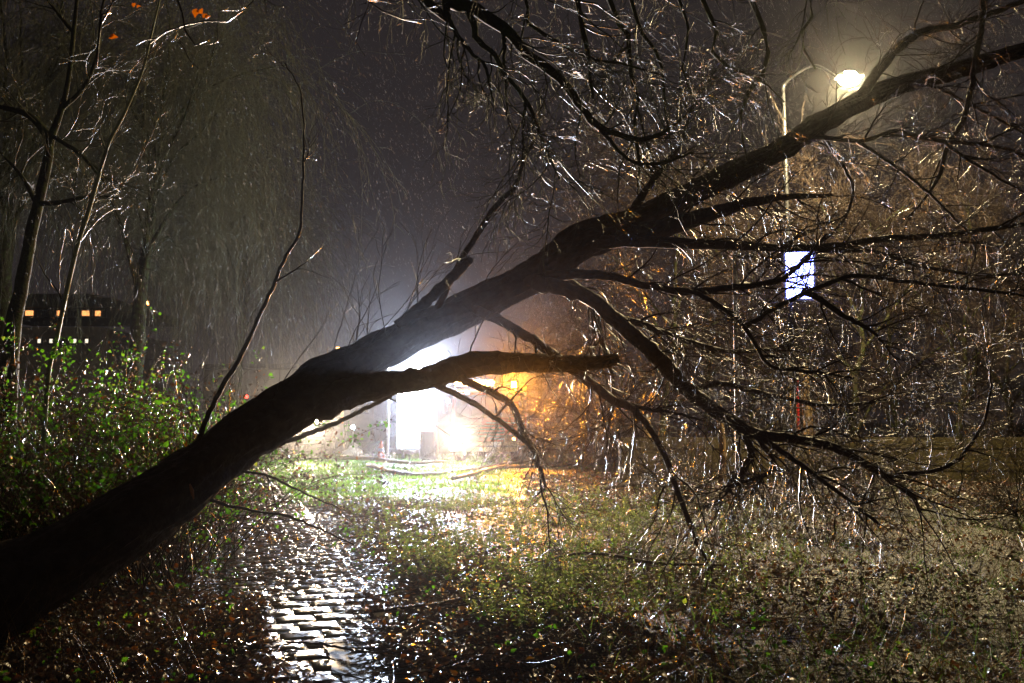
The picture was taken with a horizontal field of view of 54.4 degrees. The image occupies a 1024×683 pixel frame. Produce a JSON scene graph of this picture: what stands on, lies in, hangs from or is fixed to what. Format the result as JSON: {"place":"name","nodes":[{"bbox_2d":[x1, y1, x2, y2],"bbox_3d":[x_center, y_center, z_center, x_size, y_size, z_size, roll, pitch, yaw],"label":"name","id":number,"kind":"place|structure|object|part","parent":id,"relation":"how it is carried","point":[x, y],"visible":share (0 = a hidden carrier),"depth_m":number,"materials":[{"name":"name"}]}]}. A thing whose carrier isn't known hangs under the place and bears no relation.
{"place":"outdoors","nodes":[
{"label":"outdoors","id":0,"kind":"place"},
{"bbox_2d":[244,390,249,402],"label":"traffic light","id":1,"kind":"object","parent":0,"point":[246,396],"visible":0.33,"depth_m":59.84,"materials":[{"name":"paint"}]},
{"bbox_2d":[199,364,389,441],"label":"flat roofed building","id":2,"kind":"structure","parent":0,"point":[363,420],"depth_m":69.96,"materials":[{"name":"concrete"}]},
{"bbox_2d":[207,395,226,413],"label":"window","id":3,"kind":"structure","parent":2,"relation":"in","point":[215,412],"depth_m":69.78,"materials":[{"name":"glass"}]},
{"bbox_2d":[350,402,368,413],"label":"window","id":4,"kind":"structure","parent":2,"relation":"in","point":[358,407],"depth_m":69.74,"materials":[{"name":"glass"}]},
{"bbox_2d":[225,460,459,682],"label":"path","id":5,"kind":"structure","parent":0,"point":[311,654],"depth_m":7.93,"materials":[{"name":"grey stone"}]},
{"bbox_2d":[324,638,418,682],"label":"puddle","id":6,"kind":"object","parent":5,"relation":"on","point":[349,658],"visible":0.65,"depth_m":6.15,"materials":[{"name":"clear liquid"}]},
{"bbox_2d":[0,423,1023,682],"bbox_3d":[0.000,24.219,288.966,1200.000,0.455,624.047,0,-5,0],"label":"ground","id":7,"kind":"structure","parent":0,"point":[444,439],"depth_m":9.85,"materials":[{"name":"green plant"}]},
{"bbox_2d":[18,294,179,449],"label":"building","id":8,"kind":"structure","parent":7,"relation":"on","point":[44,341],"depth_m":52.15,"materials":[{"name":"concrete"}]},
{"bbox_2d":[25,309,38,317],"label":"window","id":9,"kind":"structure","parent":8,"relation":"in","point":[34,313],"depth_m":52.13,"materials":[{"name":"glass"}]},
{"bbox_2d":[37,337,42,344],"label":"small window","id":10,"kind":"structure","parent":8,"relation":"in","point":[40,339],"depth_m":52.02,"materials":[{"name":"glass"}]},
{"bbox_2d":[39,309,51,317],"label":"window","id":11,"kind":"structure","parent":8,"relation":"in","point":[44,314],"depth_m":52.13,"materials":[{"name":"glass"}]},
{"bbox_2d":[49,337,53,344],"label":"small window","id":12,"kind":"structure","parent":8,"relation":"in","point":[50,338],"depth_m":52.02,"materials":[{"name":"glass"}]},
{"bbox_2d":[53,309,65,317],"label":"window","id":13,"kind":"structure","parent":8,"relation":"in","point":[54,310],"depth_m":52.15,"materials":[{"name":"glass"}]},
{"bbox_2d":[60,337,66,344],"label":"small window","id":14,"kind":"structure","parent":8,"relation":"in","point":[63,340],"depth_m":52.02,"materials":[{"name":"glass"}]},
{"bbox_2d":[66,309,79,317],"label":"window","id":15,"kind":"structure","parent":8,"relation":"in","point":[74,314],"depth_m":52.13,"materials":[{"name":"glass"}]},
{"bbox_2d":[72,337,78,344],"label":"small window","id":16,"kind":"structure","parent":8,"relation":"in","point":[75,339],"depth_m":52.03,"materials":[{"name":"glass"}]},
{"bbox_2d":[80,309,92,317],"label":"window","id":17,"kind":"structure","parent":8,"relation":"in","point":[83,314],"depth_m":52.13,"materials":[{"name":"glass"}]},
{"bbox_2d":[84,337,89,344],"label":"small window","id":18,"kind":"structure","parent":8,"relation":"in","point":[87,342],"depth_m":52.02,"materials":[{"name":"glass"}]},
{"bbox_2d":[94,309,106,317],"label":"window","id":19,"kind":"structure","parent":8,"relation":"in","point":[103,312],"depth_m":52.13,"materials":[{"name":"glass"}]},
{"bbox_2d":[0,0,207,525],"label":"forked tree","id":20,"kind":"object","parent":7,"relation":"on","point":[22,280],"visible":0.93,"depth_m":12.59,"materials":[{"name":"brown plant"}]},
{"bbox_2d":[5,0,209,524],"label":"sapling","id":21,"kind":"object","parent":7,"relation":"on","point":[75,253],"visible":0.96,"depth_m":9.67,"materials":[{"name":"brown plant"}]},
{"bbox_2d":[0,297,233,520],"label":"bramble bush","id":22,"kind":"object","parent":7,"relation":"on","point":[72,400],"visible":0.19,"depth_m":11.12,"materials":[{"name":"green plant"}]},
{"bbox_2d":[0,315,242,549],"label":"bramble bush","id":23,"kind":"object","parent":7,"relation":"on","point":[108,419],"visible":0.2,"depth_m":10.21,"materials":[{"name":"green plant"}]},
{"bbox_2d":[0,361,256,608],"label":"bramble bush","id":24,"kind":"object","parent":7,"relation":"on","point":[32,476],"visible":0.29,"depth_m":8.32,"materials":[{"name":"green plant"}]},
{"bbox_2d":[0,0,307,456],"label":"weeping willow","id":25,"kind":"object","parent":7,"relation":"on","point":[7,286],"visible":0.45,"depth_m":34.18,"materials":[{"name":"green plant"}]},
{"bbox_2d":[0,336,333,600],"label":"bramble bush","id":26,"kind":"object","parent":7,"relation":"on","point":[89,486],"visible":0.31,"depth_m":8.85,"materials":[{"name":"green plant"}]},
{"bbox_2d":[0,315,358,562],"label":"bramble bush","id":27,"kind":"object","parent":7,"relation":"on","point":[125,384],"visible":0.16,"depth_m":11.38,"materials":[{"name":"green plant"}]},
{"bbox_2d":[0,322,398,576],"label":"bramble bush","id":28,"kind":"object","parent":7,"relation":"on","point":[128,400],"visible":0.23,"depth_m":10.69,"materials":[{"name":"green plant"}]},
{"bbox_2d":[0,342,403,598],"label":"bramble bush","id":29,"kind":"object","parent":7,"relation":"on","point":[166,444],"visible":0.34,"depth_m":9.14,"materials":[{"name":"green plant"}]},
{"bbox_2d":[73,348,334,540],"bbox_3d":[-3.719,1.573,12.930,3.921,2.926,4.706,2,-5,-26],"label":"bramble bush","id":30,"kind":"object","parent":7,"relation":"on","point":[250,470],"visible":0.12,"depth_m":13.24,"materials":[{"name":"green plant"}]},
{"bbox_2d":[0,0,442,462],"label":"weeping willow","id":31,"kind":"object","parent":7,"relation":"on","point":[149,229],"visible":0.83,"depth_m":32.97,"materials":[{"name":"green plant"}]},
{"bbox_2d":[74,93,392,413],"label":"weeping willow","id":32,"kind":"object","parent":7,"relation":"on","point":[244,304],"visible":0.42,"depth_m":44.00,"materials":[{"name":"green plant"}]},
{"bbox_2d":[96,0,453,69],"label":"oak tree","id":33,"kind":"object","parent":7,"relation":"on","point":[195,12],"visible":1,"depth_m":5.35,"materials":[{"name":"brown plant"}]},
{"bbox_2d":[287,411,346,453],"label":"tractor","id":34,"kind":"object","parent":7,"relation":"on","point":[340,428],"visible":0.41,"depth_m":44.35,"materials":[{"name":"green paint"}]},
{"bbox_2d":[349,425,355,445],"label":"work light","id":35,"kind":"object","parent":7,"relation":"on","point":[353,427],"visible":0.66,"depth_m":43.78,"materials":[{"name":"white plastic"}]},
{"bbox_2d":[343,443,362,455],"bbox_3d":[-6.361,4.368,39.778,0.867,0.610,0.657,0,-5,0],"label":"sack","id":36,"kind":"object","parent":7,"relation":"on","point":[349,452],"visible":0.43,"depth_m":39.55,"materials":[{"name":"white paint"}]},
{"bbox_2d":[285,616,456,656],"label":"fallen branch","id":37,"kind":"object","parent":7,"relation":"on","point":[331,646],"visible":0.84,"depth_m":6.39,"materials":[{"name":"brown wood"}]},
{"bbox_2d":[375,441,384,461],"bbox_3d":[-4.643,3.904,35.302,0.400,0.750,0.400,0,-5,0],"label":"traffic cone","id":38,"kind":"object","parent":7,"relation":"on","point":[381,448],"visible":0.59,"depth_m":35.24,"materials":[{"name":"orange plastic"}]},
{"bbox_2d":[386,368,388,458],"bbox_3d":[-4.345,2.522,36.114,0.450,3.736,0.260,0,-5,0],"label":"street lamp","id":39,"kind":"object","parent":7,"relation":"on","point":[387,432],"visible":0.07,"depth_m":36.02,"materials":[{"name":"metal"}]},
{"bbox_2d":[331,414,496,469],"bbox_3d":[-3.853,3.713,31.879,3.342,2.898,7.813,4,-6,-42],"label":"fallen branch","id":40,"kind":"object","parent":7,"relation":"on","point":[375,457],"visible":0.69,"depth_m":32.03,"materials":[{"name":"brown wood"}]},
{"bbox_2d":[396,367,436,459],"bbox_3d":[-3.631,2.751,37.889,1.540,3.530,0.425,0,-5,0],"label":"light panel","id":41,"kind":"object","parent":7,"relation":"on","point":[404,423],"visible":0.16,"depth_m":37.78,"materials":[{"name":"grey paint"}]},
{"bbox_2d":[419,430,435,460],"bbox_3d":[-3.137,3.855,37.011,0.660,1.140,0.460,0,-5,0],"label":"cabinet","id":42,"kind":"object","parent":7,"relation":"on","point":[428,435],"visible":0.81,"depth_m":36.80,"materials":[{"name":"grey metal"}]},
{"bbox_3d":[-3.137,3.799,36.805,0.500,0.900,0.020,0,-5,0],"label":"door","id":43,"kind":"part","parent":42,"relation":"part of","materials":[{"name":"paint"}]},
{"bbox_2d":[366,423,532,476],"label":"fallen branch","id":44,"kind":"object","parent":7,"relation":"on","point":[387,470],"visible":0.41,"depth_m":28.07,"materials":[{"name":"wood"}]},
{"bbox_2d":[444,380,541,460],"bbox_3d":[-0.492,3.066,38.437,3.000,2.970,6.930,-1,-5,9],"label":"truck","id":45,"kind":"object","parent":7,"relation":"on","point":[463,431],"visible":0.61,"depth_m":35.40,"materials":[{"name":"white paint"}]},
{"bbox_2d":[217,451,778,508],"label":"grass","id":46,"kind":"structure","parent":7,"relation":"on","point":[464,482],"depth_m":25.06,"materials":[{"name":"green plant"}]},
{"bbox_2d":[0,527,1020,682],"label":"ground ivy","id":47,"kind":"object","parent":7,"relation":"on","point":[507,643],"visible":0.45,"depth_m":7.06,"materials":[{"name":"green plant"}]},
{"bbox_2d":[0,464,1023,682],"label":"fallen leaves","id":48,"kind":"object","parent":7,"relation":"on","point":[467,646],"depth_m":7.59,"materials":[{"name":"brown plant"}]},
{"bbox_2d":[427,654,483,673],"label":"fallen branch","id":49,"kind":"object","parent":48,"relation":"on","point":[461,663],"visible":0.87,"depth_m":5.92,"materials":[{"name":"brown wood"}]},
{"bbox_2d":[0,0,1023,642],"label":"fallen tree","id":50,"kind":"object","parent":7,"relation":"on","point":[106,536],"visible":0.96,"depth_m":8.98,"materials":[{"name":"brown plant"}]},
{"bbox_2d":[0,494,1023,682],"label":"twig litter","id":51,"kind":"object","parent":7,"relation":"on","point":[523,661],"visible":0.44,"depth_m":7.48,"materials":[{"name":"brown wood"}]},
{"bbox_2d":[451,424,602,479],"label":"fallen branch","id":52,"kind":"object","parent":7,"relation":"on","point":[471,473],"visible":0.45,"depth_m":28.41,"materials":[{"name":"brown plant"}]},
{"bbox_2d":[499,391,581,464],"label":"scrub bush","id":53,"kind":"object","parent":7,"relation":"on","point":[538,420],"visible":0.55,"depth_m":31.24,"materials":[{"name":"brown plant"}]},
{"bbox_2d":[332,482,824,632],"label":"weeds","id":54,"kind":"object","parent":7,"relation":"on","point":[539,577],"visible":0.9,"depth_m":10.27,"materials":[{"name":"green plant"}]},
{"bbox_2d":[546,376,618,471],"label":"scrub bush","id":55,"kind":"object","parent":7,"relation":"on","point":[577,444],"visible":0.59,"depth_m":29.90,"materials":[{"name":"brown plant"}]},
{"bbox_2d":[508,249,673,454],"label":"tree","id":56,"kind":"object","parent":7,"relation":"on","point":[571,327],"visible":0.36,"depth_m":44.72,"materials":[{"name":"brown plant"}]},
{"bbox_2d":[569,367,642,465],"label":"scrub bush","id":57,"kind":"object","parent":7,"relation":"on","point":[612,463],"visible":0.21,"depth_m":31.47,"materials":[{"name":"brown plant"}]},
{"bbox_2d":[327,0,886,287],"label":"overhanging tree","id":58,"kind":"object","parent":7,"relation":"on","point":[471,9],"visible":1,"depth_m":8.16,"materials":[{"name":"brown plant"}]},
{"bbox_2d":[511,511,722,571],"bbox_3d":[1.012,2.273,10.142,2.078,1.352,1.613,0,-5,0],"label":"fallen branch","id":59,"kind":"object","parent":7,"relation":"on","point":[623,557],"visible":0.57,"depth_m":9.92,"materials":[{"name":"brown wood"}]},
{"bbox_2d":[502,210,741,468],"bbox_3d":[3.637,-0.213,32.926,7.520,9.657,7.970,3,-5,-29],"label":"tree","id":60,"kind":"object","parent":7,"relation":"on","point":[595,291],"visible":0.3,"depth_m":32.86,"materials":[{"name":"brown plant"}]},
{"bbox_2d":[642,414,653,448],"bbox_3d":[3.470,2.701,25.365,0.324,1.700,0.264,0,-5,0],"label":"wooden post","id":61,"kind":"object","parent":7,"relation":"on","point":[648,434],"visible":0.11,"depth_m":25.33,"materials":[{"name":"brown wood"}]},
{"bbox_2d":[598,415,730,490],"bbox_3d":[2.857,2.981,22.755,2.660,2.588,5.782,-4,-6,43],"label":"fallen branch","id":62,"kind":"object","parent":7,"relation":"on","point":[621,485],"visible":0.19,"depth_m":21.21,"materials":[{"name":"brown wood"}]},
{"bbox_2d":[514,97,835,448],"bbox_3d":[4.685,-2.191,27.752,8.573,11.984,7.512,-2,-5,19],"label":"tree","id":63,"kind":"object","parent":7,"relation":"on","point":[643,297],"visible":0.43,"depth_m":27.15,"materials":[{"name":"brown plant"}]},
{"bbox_2d":[639,401,731,509],"bbox_3d":[3.068,2.108,17.502,2.112,2.345,2.086,0,-5,0],"label":"dead scrub","id":64,"kind":"object","parent":7,"relation":"on","point":[679,463],"visible":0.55,"depth_m":17.34,"materials":[{"name":"brown plant"}]},
{"bbox_2d":[552,108,843,448],"bbox_3d":[5.944,-1.951,31.064,8.573,11.984,7.512,3,-5,-32],"label":"tree","id":65,"kind":"object","parent":7,"relation":"on","point":[706,367],"visible":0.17,"depth_m":30.64,"materials":[{"name":"brown plant"}]},
{"bbox_2d":[715,400,726,482],"bbox_3d":[4.631,2.267,22.092,0.252,1.931,0.186,0,-5,0],"label":"wooden post","id":66,"kind":"object","parent":7,"relation":"on","point":[723,441],"visible":0.41,"depth_m":22.02,"materials":[{"name":"brown wood"}]},
{"bbox_2d":[730,252,754,502],"bbox_3d":[4.166,0.694,17.801,0.420,4.593,0.260,0,-5,0],"label":"street lamp","id":67,"kind":"object","parent":7,"relation":"on","point":[734,308],"visible":0.5,"depth_m":17.82,"materials":[{"name":"metal"}]},
{"bbox_2d":[613,134,917,448],"bbox_3d":[7.035,-0.779,28.325,7.916,10.166,8.390,-4,-6,43],"label":"tree","id":68,"kind":"object","parent":7,"relation":"on","point":[750,417],"visible":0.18,"depth_m":27.58,"materials":[{"name":"brown plant"}]},
{"bbox_2d":[544,491,1023,682],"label":"rough grass","id":69,"kind":"structure","parent":7,"relation":"on","point":[921,660],"depth_m":7.35,"materials":[{"name":"plant"}]},
{"bbox_2d":[796,378,799,448],"bbox_3d":[6.765,2.122,23.506,0.072,2.564,0.072,0,-5,0],"label":"marker post","id":70,"kind":"object","parent":7,"relation":"on","point":[798,409],"visible":0.18,"depth_m":23.52,"materials":[{"name":"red plastic"}]},
{"bbox_2d":[754,404,852,500],"bbox_3d":[5.282,2.006,18.338,2.213,1.945,2.328,0,-5,0],"label":"dead scrub","id":71,"kind":"object","parent":7,"relation":"on","point":[787,459],"visible":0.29,"depth_m":18.24,"materials":[{"name":"brown plant"}]},
{"bbox_2d":[657,146,953,448],"bbox_3d":[7.862,-0.535,27.650,7.718,9.352,7.282,-1,-5,7],"label":"tree","id":72,"kind":"object","parent":7,"relation":"on","point":[810,308],"visible":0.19,"depth_m":27.04,"materials":[{"name":"brown plant"}]},
{"bbox_2d":[799,363,813,448],"bbox_3d":[7.380,2.034,24.913,0.344,3.005,0.288,0,-5,0],"label":"wooden post","id":73,"kind":"object","parent":7,"relation":"on","point":[808,414],"visible":0.26,"depth_m":24.86,"materials":[{"name":"brown wood"}]},
{"bbox_2d":[619,437,1023,482],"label":"fence","id":74,"kind":"object","parent":7,"relation":"on","point":[891,441],"visible":0.23,"depth_m":22.85,"materials":[{"name":"brown wood"}]},
{"bbox_2d":[781,64,863,448],"bbox_3d":[7.315,-1.667,23.168,0.644,10.007,2.471,1,-5,-18],"label":"street lamp","id":75,"kind":"object","parent":7,"relation":"on","point":[852,79],"visible":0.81,"depth_m":23.98,"materials":[{"name":"light grey metal"},{"name":"lit glass"}]},
{"bbox_2d":[781,252,815,301],"bbox_3d":[6.870,-1.567,23.973,0.760,1.220,0.430,0,-5,0],"label":"lit sign","id":76,"kind":"object","parent":75,"relation":"attached to","point":[785,256],"visible":0.27,"depth_m":23.79,"materials":[{"name":"white"}]},
{"bbox_2d":[774,398,927,542],"bbox_3d":[4.440,1.881,13.183,2.063,2.402,1.676,-3,-5,31],"label":"dead scrub","id":77,"kind":"object","parent":7,"relation":"on","point":[860,492],"visible":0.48,"depth_m":13.16,"materials":[{"name":"brown plant"}]},
{"bbox_2d":[794,424,936,519],"bbox_3d":[5.890,2.223,16.433,2.371,2.422,2.112,-4,-6,39],"label":"dead scrub","id":78,"kind":"object","parent":7,"relation":"on","point":[882,469],"visible":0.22,"depth_m":16.32,"materials":[{"name":"brown plant"}]},
{"bbox_2d":[733,99,1022,448],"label":"tree","id":79,"kind":"object","parent":7,"relation":"on","point":[862,343],"visible":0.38,"depth_m":25.62,"materials":[{"name":"brown plant"}]},
{"bbox_2d":[766,159,1023,448],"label":"tree","id":80,"kind":"object","parent":7,"relation":"on","point":[889,336],"visible":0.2,"depth_m":27.65,"materials":[{"name":"brown plant"}]},
{"bbox_2d":[845,122,1023,436],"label":"tree","id":81,"kind":"object","parent":7,"relation":"on","point":[978,356],"visible":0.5,"depth_m":26.23,"materials":[{"name":"brown plant"}]},
{"bbox_2d":[895,387,1023,504],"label":"dead scrub","id":82,"kind":"object","parent":7,"relation":"on","point":[962,446],"visible":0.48,"depth_m":17.81,"materials":[{"name":"brown plant"}]},
{"bbox_2d":[902,186,1023,448],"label":"tree","id":83,"kind":"object","parent":7,"relation":"on","point":[1010,401],"visible":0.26,"depth_m":28.48,"materials":[{"name":"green plant"}]},
{"bbox_2d":[943,417,1023,527],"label":"dead scrub","id":84,"kind":"object","parent":7,"relation":"on","point":[995,497],"visible":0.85,"depth_m":14.29,"materials":[{"name":"brown plant"}]},
{"bbox_2d":[994,292,1023,436],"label":"tree","id":85,"kind":"object","parent":7,"relation":"on","point":[1018,371],"visible":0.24,"depth_m":28.86,"materials":[{"name":"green plant"}]},
{"bbox_2d":[0,0,1023,422],"label":"sky","id":86,"kind":"structure","parent":0,"point":[410,84],"materials":[{"name":"black"}]},
{"bbox_2d":[2,0,1022,556],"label":"rain","id":87,"kind":"object","parent":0,"point":[470,268],"visible":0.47,"depth_m":18.45,"materials":[{"name":"white"}]}
]}

